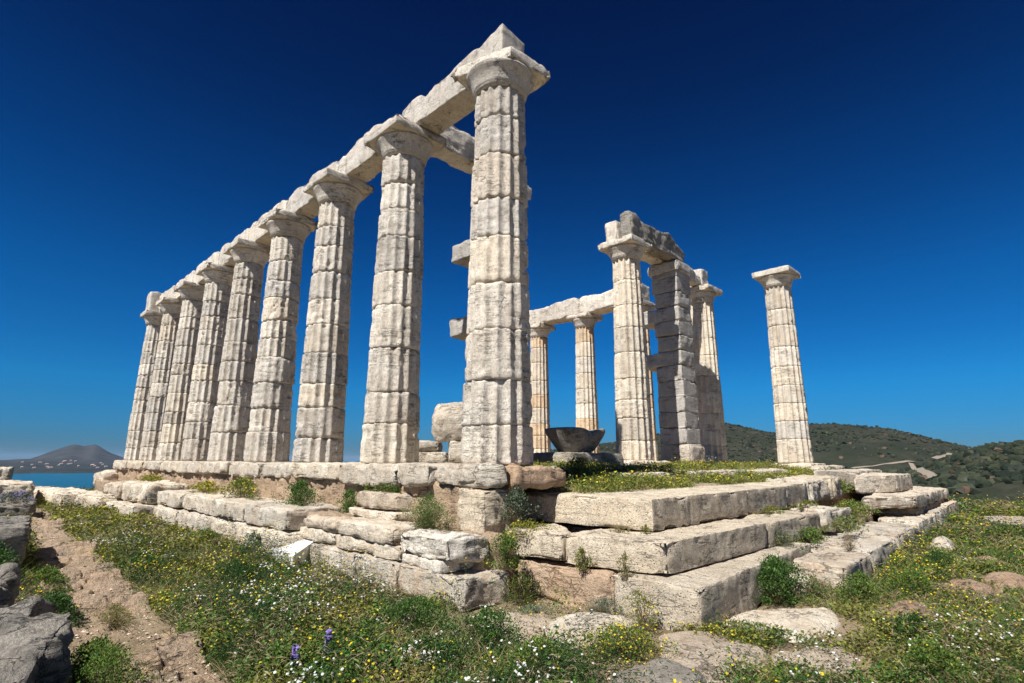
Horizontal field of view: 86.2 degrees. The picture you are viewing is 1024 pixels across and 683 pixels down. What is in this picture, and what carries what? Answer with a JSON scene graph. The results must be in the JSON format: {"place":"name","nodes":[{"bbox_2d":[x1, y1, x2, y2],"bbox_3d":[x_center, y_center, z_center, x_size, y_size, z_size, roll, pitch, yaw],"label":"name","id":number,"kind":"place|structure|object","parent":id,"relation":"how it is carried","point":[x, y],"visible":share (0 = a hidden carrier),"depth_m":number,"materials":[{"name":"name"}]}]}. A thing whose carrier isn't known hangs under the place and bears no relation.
{"place":"outdoors","nodes":[
{"label":"outdoors","id":0,"kind":"place"},
{"bbox_2d":[0,444,123,473],"bbox_3d":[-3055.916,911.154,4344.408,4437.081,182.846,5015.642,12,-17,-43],"label":"hills","id":1,"kind":"structure","parent":0,"point":[85,457],"depth_m":3288.86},
{"bbox_2d":[124,310,162,459],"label":"doric column","id":2,"kind":"structure","parent":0,"point":[153,319],"depth_m":21.31,"materials":[{"name":"stone"}]},
{"bbox_2d":[31,509,256,682],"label":"path","id":3,"kind":"structure","parent":0,"point":[172,654],"depth_m":5.30,"materials":[{"name":"soil"}]},
{"bbox_2d":[139,297,181,460],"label":"doric column","id":4,"kind":"structure","parent":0,"point":[170,307],"depth_m":19.57,"materials":[{"name":"stone"}]},
{"bbox_2d":[12,461,359,488],"bbox_3d":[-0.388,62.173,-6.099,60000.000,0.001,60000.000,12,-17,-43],"label":"sea","id":5,"kind":"structure","parent":0,"point":[74,480],"depth_m":1674.32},
{"bbox_2d":[0,0,1023,460],"label":"sky","id":6,"kind":"structure","parent":0,"point":[871,150],"materials":[{"name":"blue"}]},
{"bbox_2d":[14,424,1023,682],"bbox_3d":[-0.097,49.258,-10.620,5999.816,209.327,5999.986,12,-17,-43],"label":"terrain","id":7,"kind":"structure","parent":0,"point":[872,458],"depth_m":10.29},
{"bbox_2d":[0,562,21,607],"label":"boulder","id":8,"kind":"object","parent":7,"relation":"on","point":[10,574],"visible":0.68,"depth_m":4.96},
{"bbox_2d":[0,515,31,568],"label":"edge block","id":9,"kind":"structure","parent":7,"relation":"on","point":[15,531],"depth_m":6.93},
{"bbox_2d":[0,595,56,621],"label":"boulder","id":10,"kind":"object","parent":7,"relation":"on","point":[33,606],"visible":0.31,"depth_m":4.25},
{"bbox_2d":[0,612,73,682],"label":"boulder","id":11,"kind":"object","parent":7,"relation":"on","point":[34,650],"visible":1,"depth_m":3.17,"materials":[{"name":"stone"}]},
{"bbox_2d":[26,564,74,594],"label":"bush","id":12,"kind":"object","parent":7,"relation":"on","point":[43,572],"visible":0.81,"depth_m":6.09,"materials":[{"name":"green plant"}]},
{"bbox_2d":[66,640,177,682],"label":"bush","id":13,"kind":"object","parent":7,"relation":"on","point":[108,656],"visible":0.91,"depth_m":3.34,"materials":[{"name":"green plant"}]},
{"bbox_2d":[105,500,157,514],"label":"fallen block","id":14,"kind":"structure","parent":7,"relation":"on","point":[127,507],"depth_m":13.07,"materials":[{"name":"stone"}]},
{"bbox_2d":[121,480,189,504],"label":"fallen block","id":15,"kind":"structure","parent":14,"relation":"on","point":[145,492],"depth_m":13.44,"materials":[{"name":"stone"}]},
{"bbox_2d":[210,516,253,540],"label":"ledge block","id":16,"kind":"structure","parent":7,"relation":"on","point":[224,522],"depth_m":9.63,"materials":[{"name":"stone"}]},
{"bbox_2d":[209,497,290,521],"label":"ledge block","id":17,"kind":"structure","parent":16,"relation":"on","point":[232,508],"depth_m":9.71,"materials":[{"name":"stone"}]},
{"bbox_2d":[202,558,274,592],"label":"bush","id":18,"kind":"object","parent":7,"relation":"on","point":[242,569],"visible":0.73,"depth_m":6.46,"materials":[{"name":"green plant"}]},
{"bbox_2d":[236,525,305,561],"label":"ledge block","id":19,"kind":"structure","parent":7,"relation":"on","point":[281,533],"depth_m":8.07,"materials":[{"name":"stone"}]},
{"bbox_2d":[244,502,340,529],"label":"ledge block","id":20,"kind":"structure","parent":19,"relation":"on","point":[269,514],"depth_m":8.33,"materials":[{"name":"stone"}]},
{"bbox_2d":[116,469,525,530],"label":"foundation wall","id":21,"kind":"structure","parent":7,"relation":"on","point":[329,490],"depth_m":9.27,"materials":[{"name":"stone"}]},
{"bbox_2d":[142,460,163,470],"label":"pavement slab","id":22,"kind":"structure","parent":21,"relation":"on","point":[152,465],"depth_m":16.92,"materials":[{"name":"stone"}]},
{"bbox_2d":[157,280,204,460],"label":"doric column","id":23,"kind":"structure","parent":22,"relation":"on","point":[177,403],"depth_m":17.83,"materials":[{"name":"stone"}]},
{"bbox_2d":[160,460,179,472],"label":"pavement slab","id":24,"kind":"structure","parent":21,"relation":"on","point":[169,466],"depth_m":15.58,"materials":[{"name":"stone"}]},
{"bbox_2d":[180,262,233,460],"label":"doric column","id":25,"kind":"structure","parent":24,"relation":"on","point":[204,386],"depth_m":16.11,"materials":[{"name":"stone"}]},
{"bbox_2d":[199,461,243,473],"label":"pavement slab","id":26,"kind":"structure","parent":21,"relation":"on","point":[219,467],"depth_m":12.74,"materials":[{"name":"stone"}]},
{"bbox_2d":[207,237,270,460],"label":"doric column","id":27,"kind":"structure","parent":26,"relation":"on","point":[231,420],"depth_m":14.35,"materials":[{"name":"stone"}]},
{"bbox_2d":[229,461,291,477],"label":"pavement slab","id":28,"kind":"structure","parent":21,"relation":"on","point":[249,469],"depth_m":11.45,"materials":[{"name":"stone"}]},
{"bbox_2d":[243,208,317,461],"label":"doric column","id":29,"kind":"structure","parent":28,"relation":"on","point":[268,436],"depth_m":12.60,"materials":[{"name":"stone"}]},
{"bbox_2d":[261,462,331,477],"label":"pavement slab","id":30,"kind":"structure","parent":21,"relation":"on","point":[278,470],"depth_m":10.45,"materials":[{"name":"stone"}]},
{"bbox_2d":[292,167,373,461],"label":"doric column","id":31,"kind":"structure","parent":30,"relation":"on","point":[320,420],"depth_m":10.85,"materials":[{"name":"stone"}]},
{"bbox_2d":[286,161,338,219],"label":"architrave block","id":32,"kind":"structure","parent":31,"relation":"on","point":[300,202],"depth_m":12.94,"materials":[{"name":"stone"}]},
{"bbox_2d":[289,462,360,479],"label":"pavement slab","id":33,"kind":"structure","parent":21,"relation":"on","point":[320,470],"depth_m":9.27,"materials":[{"name":"stone"}]},
{"bbox_2d":[338,462,432,487],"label":"pavement slab","id":34,"kind":"structure","parent":21,"relation":"on","point":[377,473],"depth_m":7.96,"materials":[{"name":"stone"}]},
{"bbox_2d":[360,114,446,462],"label":"doric column","id":35,"kind":"structure","parent":34,"relation":"on","point":[405,148],"depth_m":9.07,"materials":[{"name":"stone"}]},
{"bbox_2d":[336,124,382,182],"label":"architrave block","id":36,"kind":"structure","parent":35,"relation":"on","point":[360,161],"depth_m":11.12,"materials":[{"name":"stone"}]},
{"bbox_2d":[431,125,474,173],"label":"cross beam","id":37,"kind":"structure","parent":35,"relation":"on","point":[457,152],"depth_m":10.72,"materials":[{"name":"stone"}]},
{"bbox_2d":[448,440,461,462],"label":"wall block","id":38,"kind":"structure","parent":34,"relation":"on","point":[454,451],"depth_m":8.10,"materials":[{"name":"stone"}]},
{"bbox_2d":[431,402,462,442],"bbox_3d":[-0.838,1.281,8.568,0.815,0.631,0.997,1,-12,-6],"label":"tumbled stone","id":39,"kind":"object","parent":38,"relation":"on","point":[446,422],"visible":0.55,"depth_m":8.15,"materials":[{"name":"stone"}]},
{"bbox_2d":[397,463,462,487],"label":"pavement slab","id":40,"kind":"structure","parent":21,"relation":"on","point":[412,476],"depth_m":7.18,"materials":[{"name":"stone"}]},
{"bbox_2d":[434,462,507,488],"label":"corner slab","id":41,"kind":"structure","parent":21,"relation":"on","point":[486,475],"depth_m":6.45,"materials":[{"name":"stone"}]},
{"bbox_2d":[309,543,362,578],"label":"block","id":42,"kind":"structure","parent":7,"relation":"on","point":[333,550],"depth_m":7.15,"materials":[{"name":"stone"}]},
{"bbox_2d":[336,534,404,559],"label":"worn block","id":43,"kind":"structure","parent":42,"relation":"on","point":[389,552],"depth_m":6.66,"materials":[{"name":"stone"}]},
{"bbox_2d":[337,517,423,544],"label":"worn block","id":44,"kind":"structure","parent":43,"relation":"on","point":[379,531],"depth_m":6.68,"materials":[{"name":"stone"}]},
{"bbox_2d":[316,533,408,560],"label":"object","id":45,"kind":"object","parent":7,"relation":"on","point":[354,551],"depth_m":7.07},
{"bbox_2d":[349,507,412,521],"bbox_3d":[-1.745,2.411,7.673,0.512,0.137,1.305,12,-17,-43],"label":"kerb stone","id":46,"kind":"object","parent":45,"relation":"on","point":[381,514],"visible":0.64,"depth_m":7.44,"materials":[{"name":"stone"}]},
{"bbox_2d":[357,490,412,511],"bbox_3d":[-1.721,2.227,7.678,0.426,0.255,1.201,12,-17,-43],"label":"kerb stone","id":47,"kind":"object","parent":46,"relation":"on","point":[380,500],"visible":0.67,"depth_m":7.42,"materials":[{"name":"stone"}]},
{"bbox_2d":[395,493,460,532],"bbox_3d":[-0.963,2.043,6.489,0.559,0.520,1.052,12,-17,-43],"label":"bush","id":48,"kind":"object","parent":45,"relation":"on","point":[426,522],"visible":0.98,"depth_m":6.50,"materials":[{"name":"green plant"}]},
{"bbox_2d":[355,553,402,592],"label":"block","id":49,"kind":"structure","parent":7,"relation":"on","point":[384,564],"depth_m":6.32,"materials":[{"name":"stone"}]},
{"bbox_2d":[373,594,459,636],"bbox_3d":[-0.795,2.427,4.792,0.758,0.385,1.178,12,-17,-43],"label":"bush","id":50,"kind":"object","parent":7,"relation":"on","point":[411,602],"visible":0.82,"depth_m":4.77,"materials":[{"name":"green plant"}]},
{"bbox_2d":[373,633,491,675],"bbox_3d":[-0.569,2.233,3.848,0.921,0.370,0.865,12,-17,-43],"label":"bush","id":51,"kind":"object","parent":7,"relation":"on","point":[443,645],"visible":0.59,"depth_m":3.80,"materials":[{"name":"green plant"}]},
{"bbox_2d":[398,563,508,611],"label":"block","id":52,"kind":"structure","parent":7,"relation":"on","point":[419,578],"depth_m":5.63,"materials":[{"name":"stone"}]},
{"bbox_2d":[402,553,473,573],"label":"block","id":53,"kind":"structure","parent":52,"relation":"on","point":[439,566],"depth_m":5.82,"materials":[{"name":"stone"}]},
{"bbox_2d":[400,528,491,563],"bbox_3d":[-0.751,2.258,6.111,0.591,0.345,1.032,12,-17,-43],"label":"grey boulder","id":54,"kind":"object","parent":53,"relation":"on","point":[453,546],"visible":0.99,"depth_m":5.81,"materials":[{"name":"stone"}]},
{"bbox_2d":[481,527,526,571],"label":"bush","id":55,"kind":"object","parent":52,"relation":"on","point":[507,561],"visible":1,"depth_m":5.69,"materials":[{"name":"green plant"}]},
{"bbox_2d":[437,604,527,658],"bbox_3d":[-0.136,2.321,4.370,0.781,0.413,0.958,12,-17,-43],"label":"bush","id":56,"kind":"object","parent":7,"relation":"on","point":[497,615],"visible":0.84,"depth_m":4.34,"materials":[{"name":"green plant"}]},
{"bbox_2d":[435,526,537,593],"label":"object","id":57,"kind":"object","parent":7,"relation":"on","point":[479,566],"visible":0.08,"depth_m":5.96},
{"bbox_2d":[457,487,510,534],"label":"pitted block","id":58,"kind":"structure","parent":57,"relation":"on","point":[480,511],"depth_m":6.33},
{"bbox_2d":[460,612,552,645],"bbox_3d":[0.000,2.538,4.744,0.632,0.230,1.059,-5,-13,21],"label":"flat rock","id":59,"kind":"object","parent":7,"relation":"on","point":[537,621],"visible":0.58,"depth_m":4.72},
{"bbox_2d":[0,484,1023,682],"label":"meadow plants","id":60,"kind":"object","parent":7,"relation":"on","point":[274,654],"visible":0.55,"depth_m":4.65,"materials":[{"name":"green plant"}]},
{"bbox_2d":[7,488,1023,682],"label":"yellow wildflowers","id":61,"kind":"object","parent":7,"relation":"on","point":[674,680],"visible":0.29,"depth_m":5.52,"materials":[{"name":"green plant"}]},
{"bbox_2d":[489,633,589,681],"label":"bush","id":62,"kind":"object","parent":7,"relation":"on","point":[525,645],"visible":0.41,"depth_m":3.68,"materials":[{"name":"green plant"}]},
{"bbox_2d":[62,498,1023,682],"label":"white daisies","id":63,"kind":"object","parent":7,"relation":"on","point":[515,670],"visible":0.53,"depth_m":3.90,"materials":[{"name":"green plant"}]},
{"bbox_2d":[516,558,619,613],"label":"step block","id":64,"kind":"structure","parent":7,"relation":"on","point":[575,583],"depth_m":5.61,"materials":[{"name":"stone"}]},
{"bbox_2d":[505,523,571,560],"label":"step block","id":65,"kind":"structure","parent":64,"relation":"on","point":[543,542],"depth_m":5.92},
{"bbox_2d":[546,612,639,646],"bbox_3d":[0.628,2.513,4.722,1.074,0.259,0.807,12,-17,-43],"label":"flat rock","id":66,"kind":"object","parent":7,"relation":"on","point":[560,621],"visible":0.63,"depth_m":4.66,"materials":[{"name":"stone"}]},
{"bbox_2d":[580,620,684,671],"bbox_3d":[0.816,2.317,4.147,0.871,0.350,0.896,12,-17,-43],"label":"bush","id":67,"kind":"object","parent":7,"relation":"on","point":[631,629],"visible":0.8,"depth_m":4.14,"materials":[{"name":"green plant"}]},
{"bbox_2d":[610,657,706,682],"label":"flat rock","id":68,"kind":"object","parent":7,"relation":"on","point":[678,671],"visible":0.79,"depth_m":3.60,"materials":[{"name":"grey stone"}]},
{"bbox_2d":[611,542,810,631],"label":"step block","id":69,"kind":"structure","parent":7,"relation":"on","point":[682,596],"depth_m":5.07,"materials":[{"name":"stone"}]},
{"bbox_2d":[565,519,767,573],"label":"step block","id":70,"kind":"structure","parent":69,"relation":"on","point":[672,550],"depth_m":5.58,"materials":[{"name":"stone"}]},
{"bbox_2d":[524,488,747,530],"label":"step block","id":71,"kind":"structure","parent":70,"relation":"on","point":[657,509],"depth_m":6.54,"materials":[{"name":"stone"}]},
{"bbox_2d":[725,510,821,547],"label":"step block","id":72,"kind":"structure","parent":69,"relation":"on","point":[793,522],"depth_m":7.56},
{"bbox_2d":[686,484,786,513],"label":"step block","id":73,"kind":"structure","parent":72,"relation":"on","point":[760,496],"depth_m":8.38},
{"bbox_2d":[658,631,768,682],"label":"flat rock","id":74,"kind":"object","parent":7,"relation":"on","point":[687,646],"visible":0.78,"depth_m":4.11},
{"bbox_2d":[719,607,840,642],"bbox_3d":[2.492,2.642,5.083,1.616,0.220,0.865,12,-17,-43],"label":"flat rock","id":75,"kind":"object","parent":7,"relation":"on","point":[794,619],"visible":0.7,"depth_m":4.96,"materials":[{"name":"stone"}]},
{"bbox_2d":[550,422,1023,502],"bbox_3d":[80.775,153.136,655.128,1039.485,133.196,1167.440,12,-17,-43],"label":"scrub","id":76,"kind":"object","parent":7,"relation":"on","point":[950,477],"visible":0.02,"depth_m":233.03,"materials":[{"name":"plant"}]},
{"bbox_2d":[752,549,825,609],"bbox_3d":[2.833,2.523,5.765,0.898,0.608,1.028,-5,-13,21],"label":"bush","id":77,"kind":"object","parent":7,"relation":"on","point":[774,594],"visible":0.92,"depth_m":5.74,"materials":[{"name":"green plant"}]},
{"bbox_2d":[770,647,856,682],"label":"flat rock","id":78,"kind":"object","parent":7,"relation":"on","point":[808,653],"visible":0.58,"depth_m":4.12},
{"bbox_2d":[793,548,872,591],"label":"kerb slab","id":79,"kind":"structure","parent":7,"relation":"on","point":[833,565],"depth_m":6.56,"materials":[{"name":"stone"}]},
{"bbox_2d":[796,502,879,541],"bbox_3d":[6.445,3.817,11.401,1.722,0.642,10.041,-11,-17,42],"label":"plant","id":80,"kind":"object","parent":7,"relation":"on","point":[873,518],"visible":0.02,"depth_m":11.22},
{"bbox_2d":[784,503,851,531],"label":"step block","id":81,"kind":"structure","parent":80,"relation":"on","point":[827,514],"depth_m":8.85,"materials":[{"name":"stone"}]},
{"bbox_2d":[803,532,898,574],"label":"kerb slab","id":82,"kind":"structure","parent":7,"relation":"on","point":[876,549],"depth_m":7.78,"materials":[{"name":"stone"}]},
{"bbox_2d":[831,568,882,611],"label":"bush","id":83,"kind":"object","parent":7,"relation":"on","point":[861,581],"visible":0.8,"depth_m":5.75,"materials":[{"name":"green plant"}]},
{"bbox_2d":[835,521,919,549],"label":"kerb slab","id":84,"kind":"structure","parent":7,"relation":"on","point":[894,531],"depth_m":9.10,"materials":[{"name":"stone"}]},
{"bbox_2d":[878,513,936,538],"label":"kerb slab","id":85,"kind":"structure","parent":7,"relation":"on","point":[920,521],"depth_m":10.45,"materials":[{"name":"stone"}]},
{"bbox_2d":[870,498,947,515],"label":"thick slab","id":86,"kind":"structure","parent":85,"relation":"on","point":[915,511],"depth_m":11.20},
{"bbox_2d":[862,486,948,509],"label":"thick slab","id":87,"kind":"structure","parent":86,"relation":"on","point":[917,496],"depth_m":11.04,"materials":[{"name":"stone"}]},
{"bbox_2d":[854,472,912,493],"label":"block","id":88,"kind":"structure","parent":87,"relation":"on","point":[874,482],"depth_m":11.90,"materials":[{"name":"stone"}]},
{"bbox_2d":[874,564,942,601],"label":"bush","id":89,"kind":"object","parent":7,"relation":"on","point":[910,573],"visible":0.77,"depth_m":6.09,"materials":[{"name":"green plant"}]},
{"bbox_2d":[875,610,961,657],"bbox_3d":[3.154,2.366,4.425,1.034,0.345,0.610,5,-13,-19],"label":"bush","id":90,"kind":"object","parent":7,"relation":"on","point":[910,618],"visible":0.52,"depth_m":4.38,"materials":[{"name":"green plant"}]},
{"bbox_2d":[895,635,982,682],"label":"bush","id":91,"kind":"object","parent":7,"relation":"on","point":[921,648],"visible":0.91,"depth_m":3.69,"materials":[{"name":"green plant"}]},
{"bbox_2d":[533,452,623,464],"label":"base block","id":92,"kind":"structure","parent":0,"point":[544,457],"depth_m":11.39,"materials":[{"name":"grey stone"}]},
{"bbox_2d":[545,427,604,452],"bbox_3d":[1.347,2.161,11.935,1.310,0.515,1.228,12,-17,-43],"label":"stone bowl","id":93,"kind":"object","parent":92,"relation":"on","point":[571,439],"visible":0.88,"depth_m":11.49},
{"bbox_2d":[566,312,602,452],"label":"doric column","id":94,"kind":"structure","parent":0,"point":[584,323],"depth_m":21.64,"materials":[{"name":"stone"}]},
{"bbox_2d":[579,283,649,315],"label":"architrave block","id":95,"kind":"structure","parent":94,"relation":"on","point":[599,304],"depth_m":21.55,"materials":[{"name":"stone"}]},
{"bbox_2d":[524,466,802,527],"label":"temple floor","id":96,"kind":"structure","parent":0,"point":[563,490],"depth_m":8.22,"materials":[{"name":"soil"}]},
{"bbox_2d":[449,186,533,453],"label":"wall pier","id":97,"kind":"structure","parent":96,"relation":"on","point":[461,257],"depth_m":11.72,"materials":[{"name":"stone"}]},
{"bbox_2d":[503,463,565,489],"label":"rounded slab","id":98,"kind":"structure","parent":96,"relation":"on","point":[540,477],"depth_m":6.58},
{"bbox_2d":[450,46,550,464],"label":"doric column","id":99,"kind":"structure","parent":98,"relation":"on","point":[500,85],"depth_m":7.30,"materials":[{"name":"stone"}]},
{"bbox_2d":[402,23,523,134],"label":"architrave block","id":100,"kind":"structure","parent":99,"relation":"on","point":[443,105],"depth_m":9.16,"materials":[{"name":"stone"}]},
{"bbox_2d":[624,460,668,464],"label":"column plinth","id":101,"kind":"structure","parent":96,"relation":"on","point":[636,461],"depth_m":13.14,"materials":[{"name":"stone"}]},
{"bbox_2d":[598,233,653,459],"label":"doric column","id":102,"kind":"structure","parent":101,"relation":"on","point":[625,253],"depth_m":14.02,"materials":[{"name":"stone"}]},
{"bbox_2d":[620,211,684,262],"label":"architrave block","id":103,"kind":"structure","parent":102,"relation":"on","point":[666,248],"depth_m":15.30,"materials":[{"name":"grey stone"}]},
{"bbox_2d":[644,260,705,462],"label":"wall pier","id":104,"kind":"structure","parent":96,"relation":"on","point":[671,362],"depth_m":15.69,"materials":[{"name":"stone"}]},
{"bbox_2d":[522,459,837,493],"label":"temple grass","id":105,"kind":"structure","parent":96,"relation":"on","point":[612,483],"depth_m":9.60,"materials":[{"name":"green plant"}]},
{"bbox_2d":[773,463,825,468],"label":"column plinth","id":106,"kind":"structure","parent":96,"relation":"on","point":[808,465],"depth_m":15.35,"materials":[{"name":"stone"}]},
{"bbox_2d":[752,265,813,462],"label":"doric column","id":107,"kind":"structure","parent":106,"relation":"on","point":[793,438],"depth_m":16.26,"materials":[{"name":"stone"}]},
{"bbox_3d":[1.173,5.138,22.902,1.262,0.256,1.267,12,-17,-43],"label":"column plinth","id":108,"kind":"object","parent":96,"relation":"on","visible":0},
{"bbox_2d":[530,323,555,452],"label":"doric column","id":109,"kind":"structure","parent":108,"relation":"on","point":[540,419],"depth_m":23.31,"materials":[{"name":"stone"}]},
{"bbox_2d":[529,298,579,325],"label":"architrave block","id":110,"kind":"structure","parent":109,"relation":"on","point":[556,313],"depth_m":23.15,"materials":[{"name":"stone"}]},
{"bbox_3d":[6.502,4.020,17.657,1.270,0.243,1.258,12,-17,-43],"label":"column plinth","id":111,"kind":"object","parent":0,"visible":0},
{"bbox_2d":[689,284,727,462],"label":"doric column","id":112,"kind":"structure","parent":111,"relation":"on","point":[711,411],"depth_m":17.99,"materials":[{"name":"stone"}]},
{"bbox_3d":[4.718,4.391,19.404,1.267,0.255,1.281,12,-17,-43],"label":"column plinth","id":113,"kind":"object","parent":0,"visible":0},
{"bbox_2d":[643,299,657,460],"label":"doric column","id":114,"kind":"structure","parent":113,"relation":"on","point":[648,306],"depth_m":19.71,"materials":[{"name":"stone"}]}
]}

